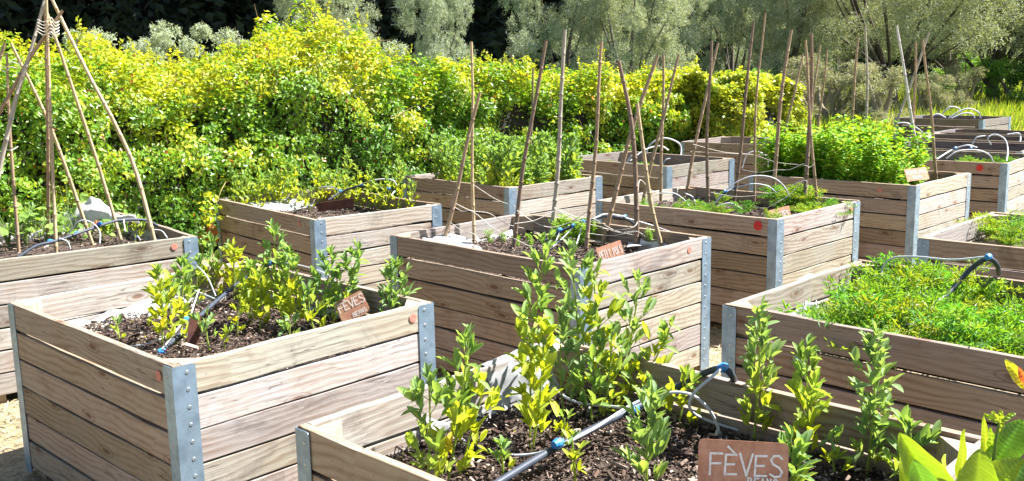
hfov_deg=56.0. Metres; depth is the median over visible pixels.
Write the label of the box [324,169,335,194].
broad bean plant
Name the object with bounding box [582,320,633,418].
broad bean plant
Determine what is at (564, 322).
broad bean plant
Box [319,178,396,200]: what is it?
drip irrigation
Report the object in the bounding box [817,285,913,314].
carrot plant
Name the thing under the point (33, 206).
broad bean plant
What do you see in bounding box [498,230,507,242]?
pea plant
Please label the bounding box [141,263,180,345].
broad bean plant
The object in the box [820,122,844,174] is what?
pea plant
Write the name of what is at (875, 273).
carrot plant
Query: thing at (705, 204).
carrot plant
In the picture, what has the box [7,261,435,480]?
raised bed
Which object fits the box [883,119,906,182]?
pea plant
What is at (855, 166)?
pea plant
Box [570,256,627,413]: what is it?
broad bean plant
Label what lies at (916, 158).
pea plant
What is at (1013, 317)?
carrot plant
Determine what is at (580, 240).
pea plant
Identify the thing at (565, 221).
pea plant
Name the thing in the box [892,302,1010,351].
carrot plant
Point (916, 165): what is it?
pea plant
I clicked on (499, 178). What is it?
broad bean plant
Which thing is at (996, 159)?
carrot plant
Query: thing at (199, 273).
broad bean plant
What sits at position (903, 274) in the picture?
carrot plant
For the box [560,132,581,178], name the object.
broad bean plant
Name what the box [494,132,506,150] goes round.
broad bean plant
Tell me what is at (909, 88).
bamboo cane
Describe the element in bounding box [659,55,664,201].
bamboo cane
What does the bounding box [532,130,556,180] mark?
broad bean plant
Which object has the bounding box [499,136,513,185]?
broad bean plant
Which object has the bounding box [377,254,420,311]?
broad bean plant
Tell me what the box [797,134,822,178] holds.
pea plant
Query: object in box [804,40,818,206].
bamboo cane
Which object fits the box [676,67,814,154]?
golden shrub
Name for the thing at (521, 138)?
broad bean plant
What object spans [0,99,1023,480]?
ground
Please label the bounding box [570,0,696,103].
olive tree
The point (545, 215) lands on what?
twine
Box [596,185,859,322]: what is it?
raised bed
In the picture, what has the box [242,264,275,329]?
broad bean plant
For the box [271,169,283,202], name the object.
broad bean plant
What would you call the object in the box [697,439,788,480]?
plant sign
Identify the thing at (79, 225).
squash plant
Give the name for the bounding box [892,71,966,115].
scrub bush
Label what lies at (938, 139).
raised bed
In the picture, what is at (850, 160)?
pea plant
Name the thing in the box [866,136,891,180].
pea plant
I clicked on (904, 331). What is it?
carrot plant
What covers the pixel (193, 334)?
plant sign
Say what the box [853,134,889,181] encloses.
pea plant
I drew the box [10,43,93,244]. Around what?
bamboo cane
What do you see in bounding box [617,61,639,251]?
bamboo cane
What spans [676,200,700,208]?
carrot plant
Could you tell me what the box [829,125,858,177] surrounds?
pea plant
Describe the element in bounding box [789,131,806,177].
pea plant
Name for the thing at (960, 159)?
carrot plant
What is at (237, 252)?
broad bean plant
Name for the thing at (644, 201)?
carrot plant
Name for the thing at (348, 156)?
broad bean plant
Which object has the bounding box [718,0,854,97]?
olive tree
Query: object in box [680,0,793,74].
olive tree
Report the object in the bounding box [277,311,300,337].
broad bean plant
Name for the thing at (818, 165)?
pea plant
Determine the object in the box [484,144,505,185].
broad bean plant
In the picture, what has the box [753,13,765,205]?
bamboo cane
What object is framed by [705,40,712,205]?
bamboo cane
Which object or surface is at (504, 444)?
broad bean plant
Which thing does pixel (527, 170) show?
broad bean plant
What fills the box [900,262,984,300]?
carrot plant
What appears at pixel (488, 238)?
pea plant
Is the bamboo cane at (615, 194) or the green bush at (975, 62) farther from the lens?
the green bush at (975, 62)
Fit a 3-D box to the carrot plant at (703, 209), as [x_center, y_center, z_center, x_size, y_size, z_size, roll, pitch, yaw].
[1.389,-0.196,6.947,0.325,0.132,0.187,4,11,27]
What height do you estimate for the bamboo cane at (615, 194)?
1.263 m
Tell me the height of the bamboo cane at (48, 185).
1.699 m
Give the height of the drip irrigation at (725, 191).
0.249 m
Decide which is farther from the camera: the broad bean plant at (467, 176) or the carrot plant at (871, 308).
the broad bean plant at (467, 176)
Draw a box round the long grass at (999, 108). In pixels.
[802,80,1023,142]
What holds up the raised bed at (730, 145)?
on the ground at (16, 437)
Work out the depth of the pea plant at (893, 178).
8.29 m
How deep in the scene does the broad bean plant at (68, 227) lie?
6.72 m
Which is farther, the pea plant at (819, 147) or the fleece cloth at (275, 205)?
the pea plant at (819, 147)
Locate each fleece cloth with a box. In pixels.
[244,198,304,210]
[422,234,482,249]
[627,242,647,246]
[798,274,831,294]
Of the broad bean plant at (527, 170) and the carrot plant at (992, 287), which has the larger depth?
the broad bean plant at (527, 170)
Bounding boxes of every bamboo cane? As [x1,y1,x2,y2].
[0,0,44,178]
[0,9,63,113]
[0,42,5,61]
[5,53,20,252]
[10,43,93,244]
[43,10,50,238]
[44,9,123,244]
[45,0,57,252]
[51,0,160,260]
[443,91,480,236]
[470,42,475,242]
[511,40,546,249]
[524,67,533,183]
[550,30,566,239]
[584,41,602,251]
[600,54,658,245]
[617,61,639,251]
[636,103,663,246]
[641,54,679,202]
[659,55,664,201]
[685,43,718,198]
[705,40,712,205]
[733,22,754,201]
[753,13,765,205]
[770,29,792,207]
[778,54,803,168]
[803,33,813,203]
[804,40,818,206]
[811,45,820,121]
[816,50,827,132]
[850,37,858,127]
[860,26,868,179]
[876,32,929,174]
[896,25,925,182]
[912,42,916,160]
[922,40,937,179]
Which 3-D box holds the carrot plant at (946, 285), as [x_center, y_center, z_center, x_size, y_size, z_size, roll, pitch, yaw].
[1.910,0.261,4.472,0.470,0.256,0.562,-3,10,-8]
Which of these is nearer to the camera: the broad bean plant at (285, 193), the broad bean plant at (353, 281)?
the broad bean plant at (353, 281)
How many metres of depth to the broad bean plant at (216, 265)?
5.09 m
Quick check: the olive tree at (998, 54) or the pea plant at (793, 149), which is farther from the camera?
the olive tree at (998, 54)
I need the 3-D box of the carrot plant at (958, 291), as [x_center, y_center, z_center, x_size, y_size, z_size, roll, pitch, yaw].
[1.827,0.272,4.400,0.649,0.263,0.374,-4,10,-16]
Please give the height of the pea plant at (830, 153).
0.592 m
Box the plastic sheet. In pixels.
[63,197,139,232]
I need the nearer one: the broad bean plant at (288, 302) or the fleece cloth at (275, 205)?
the broad bean plant at (288, 302)
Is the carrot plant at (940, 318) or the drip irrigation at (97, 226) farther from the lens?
the drip irrigation at (97, 226)
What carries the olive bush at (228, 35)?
on the ground at (16, 437)
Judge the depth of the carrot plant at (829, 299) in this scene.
4.48 m
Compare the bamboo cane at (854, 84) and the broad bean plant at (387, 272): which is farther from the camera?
the bamboo cane at (854, 84)
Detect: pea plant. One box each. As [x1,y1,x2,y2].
[484,229,492,243]
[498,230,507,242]
[524,232,533,245]
[549,217,564,240]
[558,213,571,238]
[563,229,573,244]
[568,217,585,241]
[574,218,590,245]
[589,220,597,236]
[644,227,653,241]
[749,128,782,174]
[763,126,790,175]
[766,134,794,175]
[767,121,793,168]
[770,146,790,175]
[782,123,817,177]
[784,131,802,176]
[786,138,802,173]
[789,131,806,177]
[795,124,834,178]
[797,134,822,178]
[810,125,830,178]
[816,116,853,177]
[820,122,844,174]
[820,127,848,179]
[822,138,838,178]
[829,122,861,177]
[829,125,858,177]
[829,126,865,180]
[834,114,871,161]
[834,135,861,180]
[847,145,863,181]
[848,126,874,177]
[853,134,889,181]
[855,127,886,182]
[856,121,882,170]
[861,119,892,176]
[863,121,893,170]
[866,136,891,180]
[873,137,900,183]
[877,131,903,175]
[877,149,905,183]
[882,128,913,181]
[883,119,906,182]
[887,144,914,184]
[903,125,934,181]
[904,145,930,184]
[907,149,928,184]
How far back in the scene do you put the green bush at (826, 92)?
29.61 m
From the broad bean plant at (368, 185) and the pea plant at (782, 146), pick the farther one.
the pea plant at (782, 146)
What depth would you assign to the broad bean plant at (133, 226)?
6.73 m
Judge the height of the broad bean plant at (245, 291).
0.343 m
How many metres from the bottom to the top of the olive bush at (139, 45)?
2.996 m
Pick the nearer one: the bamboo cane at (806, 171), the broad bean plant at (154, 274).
the broad bean plant at (154, 274)
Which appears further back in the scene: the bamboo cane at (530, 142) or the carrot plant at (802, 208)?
the bamboo cane at (530, 142)
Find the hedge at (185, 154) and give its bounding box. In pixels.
[0,0,743,252]
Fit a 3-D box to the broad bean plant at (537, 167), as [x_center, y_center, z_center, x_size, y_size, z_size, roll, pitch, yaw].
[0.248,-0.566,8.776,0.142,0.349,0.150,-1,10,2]
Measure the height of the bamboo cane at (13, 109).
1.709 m
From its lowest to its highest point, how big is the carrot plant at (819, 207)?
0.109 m
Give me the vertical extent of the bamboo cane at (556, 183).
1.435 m
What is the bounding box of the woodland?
[0,0,1023,107]
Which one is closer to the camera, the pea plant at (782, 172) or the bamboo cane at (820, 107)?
the pea plant at (782, 172)
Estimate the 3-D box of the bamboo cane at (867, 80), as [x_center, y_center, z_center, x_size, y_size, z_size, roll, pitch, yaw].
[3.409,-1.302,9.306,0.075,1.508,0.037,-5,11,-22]
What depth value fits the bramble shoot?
7.79 m
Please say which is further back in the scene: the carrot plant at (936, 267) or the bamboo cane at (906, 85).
the bamboo cane at (906, 85)
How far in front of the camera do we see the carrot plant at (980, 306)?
4.25 m
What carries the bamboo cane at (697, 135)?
on the raised bed at (754, 251)
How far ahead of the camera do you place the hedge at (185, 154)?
10.51 m
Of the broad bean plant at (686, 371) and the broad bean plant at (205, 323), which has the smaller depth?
the broad bean plant at (686, 371)
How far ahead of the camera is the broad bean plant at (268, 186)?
8.24 m
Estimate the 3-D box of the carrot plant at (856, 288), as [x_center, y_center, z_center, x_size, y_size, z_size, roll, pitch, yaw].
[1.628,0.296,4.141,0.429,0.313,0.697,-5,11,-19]
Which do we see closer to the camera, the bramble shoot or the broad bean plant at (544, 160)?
the bramble shoot
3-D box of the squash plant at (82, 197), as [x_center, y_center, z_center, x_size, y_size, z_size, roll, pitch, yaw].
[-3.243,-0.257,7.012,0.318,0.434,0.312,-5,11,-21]
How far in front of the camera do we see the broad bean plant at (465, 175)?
8.96 m
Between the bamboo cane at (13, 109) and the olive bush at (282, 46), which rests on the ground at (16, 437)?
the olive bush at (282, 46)
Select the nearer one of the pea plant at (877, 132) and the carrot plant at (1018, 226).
the carrot plant at (1018, 226)
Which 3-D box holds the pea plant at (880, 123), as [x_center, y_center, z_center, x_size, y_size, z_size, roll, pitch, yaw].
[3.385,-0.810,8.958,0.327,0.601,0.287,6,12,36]
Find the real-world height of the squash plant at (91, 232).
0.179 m
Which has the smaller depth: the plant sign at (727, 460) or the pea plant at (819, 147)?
the plant sign at (727, 460)
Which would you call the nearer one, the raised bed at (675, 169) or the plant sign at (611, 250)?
the plant sign at (611, 250)
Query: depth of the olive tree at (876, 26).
38.33 m
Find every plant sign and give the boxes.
[187,315,200,345]
[317,198,353,215]
[334,291,369,321]
[596,240,623,259]
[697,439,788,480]
[767,206,790,217]
[904,167,928,183]
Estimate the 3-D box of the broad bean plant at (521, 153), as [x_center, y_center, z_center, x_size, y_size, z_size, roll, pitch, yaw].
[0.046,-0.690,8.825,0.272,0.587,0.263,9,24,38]
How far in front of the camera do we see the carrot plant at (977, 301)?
4.24 m
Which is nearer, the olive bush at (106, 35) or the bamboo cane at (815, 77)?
the bamboo cane at (815, 77)
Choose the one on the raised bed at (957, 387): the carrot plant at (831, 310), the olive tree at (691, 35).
the carrot plant at (831, 310)
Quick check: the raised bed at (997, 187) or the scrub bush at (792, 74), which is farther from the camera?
the scrub bush at (792, 74)
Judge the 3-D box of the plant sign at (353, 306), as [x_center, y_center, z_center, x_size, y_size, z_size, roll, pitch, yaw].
[-0.719,0.353,4.460,0.140,0.213,0.014,-27,-15,-5]
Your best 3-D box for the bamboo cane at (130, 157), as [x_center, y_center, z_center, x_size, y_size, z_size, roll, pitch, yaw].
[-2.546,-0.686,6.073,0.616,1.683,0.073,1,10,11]
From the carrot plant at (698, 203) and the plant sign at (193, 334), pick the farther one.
the carrot plant at (698, 203)
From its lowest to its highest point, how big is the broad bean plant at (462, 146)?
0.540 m
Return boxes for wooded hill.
[2,0,1023,107]
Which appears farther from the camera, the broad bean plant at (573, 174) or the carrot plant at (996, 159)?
the carrot plant at (996, 159)
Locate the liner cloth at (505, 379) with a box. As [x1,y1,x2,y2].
[472,338,561,399]
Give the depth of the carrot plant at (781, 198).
7.42 m
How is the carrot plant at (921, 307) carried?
on the raised bed at (957, 387)
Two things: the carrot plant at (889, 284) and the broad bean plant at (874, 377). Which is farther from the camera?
the carrot plant at (889, 284)
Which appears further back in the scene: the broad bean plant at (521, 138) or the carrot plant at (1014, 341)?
the broad bean plant at (521, 138)
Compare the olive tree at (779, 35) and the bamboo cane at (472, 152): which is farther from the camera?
the olive tree at (779, 35)
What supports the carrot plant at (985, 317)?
on the raised bed at (957, 387)
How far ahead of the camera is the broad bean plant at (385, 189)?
7.89 m
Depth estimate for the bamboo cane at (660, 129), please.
7.62 m
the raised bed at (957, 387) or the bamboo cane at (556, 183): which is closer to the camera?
the raised bed at (957, 387)
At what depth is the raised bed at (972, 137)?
13.58 m
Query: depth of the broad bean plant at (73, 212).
6.93 m
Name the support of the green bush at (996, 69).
on the ground at (16, 437)
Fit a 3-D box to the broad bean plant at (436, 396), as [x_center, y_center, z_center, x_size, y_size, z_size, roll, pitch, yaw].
[-0.225,0.538,2.685,0.186,0.396,0.173,-1,10,0]
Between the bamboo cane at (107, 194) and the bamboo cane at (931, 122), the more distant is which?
the bamboo cane at (931, 122)
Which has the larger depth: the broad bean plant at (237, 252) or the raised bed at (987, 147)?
the raised bed at (987, 147)
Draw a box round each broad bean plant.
[9,218,26,242]
[21,201,41,237]
[23,210,44,239]
[50,215,71,242]
[70,211,91,235]
[97,218,111,238]
[103,219,122,240]
[110,221,129,237]
[110,314,125,341]
[122,211,145,240]
[138,214,155,231]
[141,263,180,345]
[151,272,189,344]
[166,252,196,327]
[186,253,210,306]
[187,306,217,349]
[198,231,227,299]
[218,323,234,348]
[219,238,247,300]
[229,174,246,202]
[229,294,245,335]
[234,257,266,323]
[235,181,250,203]
[238,169,253,204]
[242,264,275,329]
[251,178,265,206]
[256,218,290,298]
[259,176,269,201]
[262,171,280,202]
[270,244,304,320]
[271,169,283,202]
[275,275,307,329]
[277,165,290,203]
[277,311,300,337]
[287,159,299,202]
[292,182,306,208]
[294,280,330,328]
[301,186,317,211]
[307,244,344,321]
[311,155,325,202]
[317,175,327,201]
[321,238,369,323]
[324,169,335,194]
[330,168,342,199]
[340,145,355,208]
[351,165,363,207]
[359,163,376,207]
[371,182,383,211]
[377,172,391,209]
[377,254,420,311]
[390,153,406,208]
[396,362,462,477]
[404,178,418,207]
[425,322,490,480]
[427,134,447,178]
[438,142,459,180]
[440,137,461,180]
[441,150,458,180]
[445,367,504,480]
[446,144,462,181]
[456,156,470,182]
[458,133,477,180]
[462,163,474,182]
[467,134,487,182]
[476,143,489,182]
[476,165,488,184]
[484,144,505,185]
[487,133,501,168]
[488,434,516,474]
[493,151,513,186]
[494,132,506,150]
[497,137,523,186]
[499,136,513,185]
[502,134,530,185]
[504,226,557,446]
[509,146,528,185]
[513,136,528,152]
[517,161,531,185]
[517,314,563,450]
[521,138,533,172]
[524,131,550,182]
[526,157,538,184]
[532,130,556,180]
[532,153,550,183]
[532,159,546,183]
[538,302,587,414]
[542,137,556,181]
[547,148,563,181]
[551,408,575,436]
[553,238,609,414]
[559,157,573,180]
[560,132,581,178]
[562,429,590,480]
[566,165,584,178]
[568,359,616,418]
[570,148,583,178]
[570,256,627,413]
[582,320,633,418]
[596,268,656,402]
[609,371,671,480]
[618,315,680,394]
[662,364,702,429]
[734,295,786,440]
[778,422,820,480]
[784,333,833,460]
[818,424,856,480]
[846,318,904,479]
[876,405,941,478]
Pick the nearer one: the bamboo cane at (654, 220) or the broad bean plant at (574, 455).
the broad bean plant at (574, 455)
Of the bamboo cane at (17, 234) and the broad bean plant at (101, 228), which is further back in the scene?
the broad bean plant at (101, 228)
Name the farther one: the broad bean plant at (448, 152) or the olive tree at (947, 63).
the olive tree at (947, 63)
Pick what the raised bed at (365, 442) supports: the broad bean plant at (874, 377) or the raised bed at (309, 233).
the broad bean plant at (874, 377)
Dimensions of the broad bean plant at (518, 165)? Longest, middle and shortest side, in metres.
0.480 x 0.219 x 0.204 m
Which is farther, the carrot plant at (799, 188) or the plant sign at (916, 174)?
the plant sign at (916, 174)
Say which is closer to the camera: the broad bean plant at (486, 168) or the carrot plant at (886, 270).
the carrot plant at (886, 270)
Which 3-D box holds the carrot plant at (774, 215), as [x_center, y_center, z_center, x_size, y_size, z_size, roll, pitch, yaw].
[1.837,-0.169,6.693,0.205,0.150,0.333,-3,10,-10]
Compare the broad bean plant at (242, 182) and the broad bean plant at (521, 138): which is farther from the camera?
the broad bean plant at (521, 138)
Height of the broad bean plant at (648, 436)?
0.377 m
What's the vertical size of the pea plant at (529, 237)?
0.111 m
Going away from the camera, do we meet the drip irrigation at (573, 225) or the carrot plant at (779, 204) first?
the drip irrigation at (573, 225)
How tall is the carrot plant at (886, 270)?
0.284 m
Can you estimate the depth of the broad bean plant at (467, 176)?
8.98 m
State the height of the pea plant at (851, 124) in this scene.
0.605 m
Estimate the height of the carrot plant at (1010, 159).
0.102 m
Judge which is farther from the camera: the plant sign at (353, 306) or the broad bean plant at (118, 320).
the plant sign at (353, 306)
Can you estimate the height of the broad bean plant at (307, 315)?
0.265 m
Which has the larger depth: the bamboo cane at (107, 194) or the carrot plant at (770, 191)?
the carrot plant at (770, 191)
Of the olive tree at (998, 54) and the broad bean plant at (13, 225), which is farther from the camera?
the olive tree at (998, 54)
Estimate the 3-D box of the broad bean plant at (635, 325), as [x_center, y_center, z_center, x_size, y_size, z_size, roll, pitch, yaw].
[0.402,0.344,3.381,0.206,0.511,0.183,3,11,24]
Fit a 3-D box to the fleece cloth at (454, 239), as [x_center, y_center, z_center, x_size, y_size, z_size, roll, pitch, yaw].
[-0.354,0.031,6.165,0.374,0.112,0.347,-10,13,-41]
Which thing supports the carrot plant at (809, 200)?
on the raised bed at (754, 251)
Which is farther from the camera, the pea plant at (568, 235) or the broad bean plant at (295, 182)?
the broad bean plant at (295, 182)
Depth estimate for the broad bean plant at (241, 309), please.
4.41 m
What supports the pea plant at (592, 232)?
on the raised bed at (458, 285)
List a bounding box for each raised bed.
[0,212,198,402]
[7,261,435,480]
[215,187,441,314]
[295,342,980,480]
[390,213,710,372]
[402,167,602,241]
[560,151,734,198]
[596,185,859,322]
[680,136,796,190]
[720,259,1023,459]
[749,170,970,264]
[892,140,1023,153]
[893,150,1023,233]
[894,115,1010,138]
[905,132,1023,142]
[916,212,1023,279]
[922,128,1023,140]
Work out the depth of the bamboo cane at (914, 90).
8.90 m
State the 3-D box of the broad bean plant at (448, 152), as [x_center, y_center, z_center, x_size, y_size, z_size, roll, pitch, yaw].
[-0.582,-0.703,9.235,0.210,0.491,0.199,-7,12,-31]
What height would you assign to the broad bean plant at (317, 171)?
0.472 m
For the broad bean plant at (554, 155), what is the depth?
9.30 m
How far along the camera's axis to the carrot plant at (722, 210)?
7.11 m
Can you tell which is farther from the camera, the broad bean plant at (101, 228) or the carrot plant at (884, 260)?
the broad bean plant at (101, 228)
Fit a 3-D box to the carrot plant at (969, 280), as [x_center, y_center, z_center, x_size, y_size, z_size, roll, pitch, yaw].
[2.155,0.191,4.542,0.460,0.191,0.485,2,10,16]
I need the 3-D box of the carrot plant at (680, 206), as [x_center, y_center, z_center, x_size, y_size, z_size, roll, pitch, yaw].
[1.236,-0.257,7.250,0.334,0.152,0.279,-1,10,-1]
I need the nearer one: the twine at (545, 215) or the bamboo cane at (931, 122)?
the twine at (545, 215)
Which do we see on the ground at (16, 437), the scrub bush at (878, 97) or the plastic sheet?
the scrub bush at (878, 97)
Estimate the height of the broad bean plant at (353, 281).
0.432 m
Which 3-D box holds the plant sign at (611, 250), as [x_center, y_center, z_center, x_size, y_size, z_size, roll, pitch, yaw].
[0.566,0.100,5.452,0.165,0.165,0.014,-18,4,-22]
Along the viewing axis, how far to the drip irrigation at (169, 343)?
4.66 m
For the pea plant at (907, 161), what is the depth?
8.40 m
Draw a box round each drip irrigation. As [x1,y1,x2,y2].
[17,218,167,256]
[96,259,335,356]
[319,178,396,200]
[441,362,807,480]
[545,213,667,248]
[626,137,681,163]
[661,175,788,208]
[742,137,769,167]
[880,253,1000,334]
[933,106,980,118]
[936,134,1008,161]
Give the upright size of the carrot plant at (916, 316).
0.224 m
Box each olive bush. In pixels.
[43,26,119,108]
[118,36,168,107]
[146,20,221,107]
[209,26,270,93]
[246,24,299,94]
[353,39,407,83]
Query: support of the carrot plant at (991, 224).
on the raised bed at (965, 239)
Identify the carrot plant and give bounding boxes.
[639,196,657,205]
[659,196,699,209]
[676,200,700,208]
[692,205,712,210]
[695,199,711,210]
[695,200,723,212]
[711,202,733,213]
[713,191,730,203]
[726,199,761,214]
[757,184,790,198]
[763,186,807,204]
[764,206,789,218]
[768,194,795,207]
[771,184,823,206]
[774,281,918,333]
[777,182,826,200]
[781,191,824,209]
[789,202,817,212]
[794,285,959,352]
[806,201,840,209]
[814,198,859,214]
[816,278,907,320]
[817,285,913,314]
[819,280,901,309]
[821,259,945,299]
[823,279,950,331]
[826,288,943,339]
[828,277,886,302]
[835,267,984,304]
[842,276,953,318]
[844,258,945,284]
[848,250,951,285]
[855,277,917,326]
[864,266,921,295]
[870,269,971,298]
[875,291,940,319]
[883,305,974,334]
[887,263,990,305]
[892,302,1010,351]
[893,299,1022,369]
[896,295,927,305]
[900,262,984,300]
[901,291,1023,354]
[908,278,991,311]
[913,259,1023,297]
[941,274,1023,314]
[945,325,1023,355]
[949,298,1019,335]
[952,209,1023,237]
[954,157,974,161]
[955,320,1023,352]
[961,302,1023,335]
[968,299,998,315]
[970,312,1023,347]
[975,306,1023,343]
[984,214,1023,240]
[984,225,1023,246]
[986,155,1000,162]
[987,306,1015,319]
[991,300,1023,312]
[999,156,1018,162]
[1002,285,1023,305]
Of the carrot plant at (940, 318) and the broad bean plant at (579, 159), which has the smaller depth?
the carrot plant at (940, 318)
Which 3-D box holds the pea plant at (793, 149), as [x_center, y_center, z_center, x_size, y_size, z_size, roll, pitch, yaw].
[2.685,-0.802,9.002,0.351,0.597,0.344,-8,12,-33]
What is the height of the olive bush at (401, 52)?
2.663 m
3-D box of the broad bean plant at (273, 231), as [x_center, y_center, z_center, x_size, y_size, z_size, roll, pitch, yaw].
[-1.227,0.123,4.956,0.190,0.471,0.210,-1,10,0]
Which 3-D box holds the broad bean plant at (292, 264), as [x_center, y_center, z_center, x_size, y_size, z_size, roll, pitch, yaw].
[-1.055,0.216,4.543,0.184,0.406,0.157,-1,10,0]
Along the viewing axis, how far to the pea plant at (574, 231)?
6.41 m
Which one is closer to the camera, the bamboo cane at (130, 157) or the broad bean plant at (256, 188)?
the bamboo cane at (130, 157)
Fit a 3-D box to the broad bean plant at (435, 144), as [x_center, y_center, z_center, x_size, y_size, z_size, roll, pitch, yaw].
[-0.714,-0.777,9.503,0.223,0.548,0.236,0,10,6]
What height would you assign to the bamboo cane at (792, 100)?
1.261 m
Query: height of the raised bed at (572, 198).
0.839 m
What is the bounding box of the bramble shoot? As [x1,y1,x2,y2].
[198,181,225,265]
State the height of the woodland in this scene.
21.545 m
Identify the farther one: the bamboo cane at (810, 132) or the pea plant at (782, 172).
the pea plant at (782, 172)
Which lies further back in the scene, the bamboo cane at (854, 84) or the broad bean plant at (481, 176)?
the bamboo cane at (854, 84)
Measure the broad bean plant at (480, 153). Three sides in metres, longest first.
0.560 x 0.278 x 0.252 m
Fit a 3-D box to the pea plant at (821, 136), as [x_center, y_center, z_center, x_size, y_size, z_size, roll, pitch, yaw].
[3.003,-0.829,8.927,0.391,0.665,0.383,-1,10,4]
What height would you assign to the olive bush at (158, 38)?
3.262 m
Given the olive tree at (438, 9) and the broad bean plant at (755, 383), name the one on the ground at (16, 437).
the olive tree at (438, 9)
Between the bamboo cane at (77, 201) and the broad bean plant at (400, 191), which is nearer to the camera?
the bamboo cane at (77, 201)
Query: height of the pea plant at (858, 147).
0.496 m
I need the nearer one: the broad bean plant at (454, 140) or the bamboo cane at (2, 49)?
the bamboo cane at (2, 49)
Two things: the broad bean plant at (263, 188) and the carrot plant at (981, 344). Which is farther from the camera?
the broad bean plant at (263, 188)
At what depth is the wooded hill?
65.40 m
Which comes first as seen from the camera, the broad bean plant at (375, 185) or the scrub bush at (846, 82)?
the broad bean plant at (375, 185)
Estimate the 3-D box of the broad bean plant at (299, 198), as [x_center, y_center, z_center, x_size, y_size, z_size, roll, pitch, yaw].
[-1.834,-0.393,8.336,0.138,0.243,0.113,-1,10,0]
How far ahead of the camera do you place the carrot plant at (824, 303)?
4.41 m
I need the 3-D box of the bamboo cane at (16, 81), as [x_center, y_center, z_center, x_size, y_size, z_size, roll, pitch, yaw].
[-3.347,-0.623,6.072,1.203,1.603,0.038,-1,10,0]
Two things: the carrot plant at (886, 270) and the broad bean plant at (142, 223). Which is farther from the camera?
the broad bean plant at (142, 223)
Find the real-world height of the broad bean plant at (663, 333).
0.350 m
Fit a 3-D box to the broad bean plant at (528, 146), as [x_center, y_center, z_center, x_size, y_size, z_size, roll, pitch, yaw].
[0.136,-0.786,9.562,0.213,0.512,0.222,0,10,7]
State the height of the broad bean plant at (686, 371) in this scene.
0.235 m
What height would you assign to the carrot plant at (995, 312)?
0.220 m
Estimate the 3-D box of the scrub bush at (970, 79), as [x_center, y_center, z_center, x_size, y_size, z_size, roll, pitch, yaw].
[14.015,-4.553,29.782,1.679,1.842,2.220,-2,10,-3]
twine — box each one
[0,17,58,150]
[447,180,661,246]
[456,185,656,239]
[693,144,813,207]
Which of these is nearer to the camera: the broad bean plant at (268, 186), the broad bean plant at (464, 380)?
the broad bean plant at (464, 380)
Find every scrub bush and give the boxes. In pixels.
[781,53,853,112]
[802,58,896,127]
[833,62,909,130]
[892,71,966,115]
[929,64,989,110]
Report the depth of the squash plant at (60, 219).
6.64 m
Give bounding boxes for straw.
[0,323,721,480]
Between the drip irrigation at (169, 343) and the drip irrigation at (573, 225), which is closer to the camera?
the drip irrigation at (169, 343)
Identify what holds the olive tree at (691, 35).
on the ground at (16, 437)
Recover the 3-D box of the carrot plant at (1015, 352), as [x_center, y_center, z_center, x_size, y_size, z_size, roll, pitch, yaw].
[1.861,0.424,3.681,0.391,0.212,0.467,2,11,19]
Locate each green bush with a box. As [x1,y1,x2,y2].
[722,67,804,123]
[771,59,836,106]
[931,51,986,98]
[972,53,1023,111]
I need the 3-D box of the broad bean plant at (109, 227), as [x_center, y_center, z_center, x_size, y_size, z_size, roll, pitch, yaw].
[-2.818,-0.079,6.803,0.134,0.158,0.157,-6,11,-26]
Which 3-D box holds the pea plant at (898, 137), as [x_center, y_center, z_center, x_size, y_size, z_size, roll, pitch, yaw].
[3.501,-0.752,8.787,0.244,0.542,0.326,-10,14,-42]
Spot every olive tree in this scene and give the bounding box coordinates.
[261,0,383,102]
[391,0,476,104]
[498,0,617,104]
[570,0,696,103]
[620,0,722,77]
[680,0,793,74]
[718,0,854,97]
[758,0,922,92]
[798,0,1023,111]
[877,0,1023,102]
[881,0,1022,93]
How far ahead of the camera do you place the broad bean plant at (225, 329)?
4.24 m
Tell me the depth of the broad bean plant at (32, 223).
6.70 m
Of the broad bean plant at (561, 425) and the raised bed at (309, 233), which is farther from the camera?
the raised bed at (309, 233)
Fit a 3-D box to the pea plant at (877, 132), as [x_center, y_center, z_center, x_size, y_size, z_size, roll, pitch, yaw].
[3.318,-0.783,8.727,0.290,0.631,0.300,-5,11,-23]
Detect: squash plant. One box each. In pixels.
[0,202,27,246]
[0,208,45,245]
[24,206,66,241]
[42,175,87,231]
[62,203,83,237]
[68,219,116,239]
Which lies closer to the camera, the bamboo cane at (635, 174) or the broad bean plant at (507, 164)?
the bamboo cane at (635, 174)
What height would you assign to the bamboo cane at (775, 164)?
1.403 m
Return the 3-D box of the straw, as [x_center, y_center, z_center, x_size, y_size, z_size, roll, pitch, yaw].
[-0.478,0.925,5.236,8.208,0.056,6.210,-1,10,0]
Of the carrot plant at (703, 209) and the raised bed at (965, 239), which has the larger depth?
the carrot plant at (703, 209)
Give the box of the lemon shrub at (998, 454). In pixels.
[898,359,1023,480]
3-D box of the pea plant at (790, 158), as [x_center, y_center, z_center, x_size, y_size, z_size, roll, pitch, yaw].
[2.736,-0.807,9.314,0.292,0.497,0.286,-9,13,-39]
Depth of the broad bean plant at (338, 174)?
8.45 m
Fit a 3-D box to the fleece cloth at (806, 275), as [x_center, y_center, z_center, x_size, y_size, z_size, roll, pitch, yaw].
[1.528,0.237,4.846,0.203,0.083,0.470,3,11,23]
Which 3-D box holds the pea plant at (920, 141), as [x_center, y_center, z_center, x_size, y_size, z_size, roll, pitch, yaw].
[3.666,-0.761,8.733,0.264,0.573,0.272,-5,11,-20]
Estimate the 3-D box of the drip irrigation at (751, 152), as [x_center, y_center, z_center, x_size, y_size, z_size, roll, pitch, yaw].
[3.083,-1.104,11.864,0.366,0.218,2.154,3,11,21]

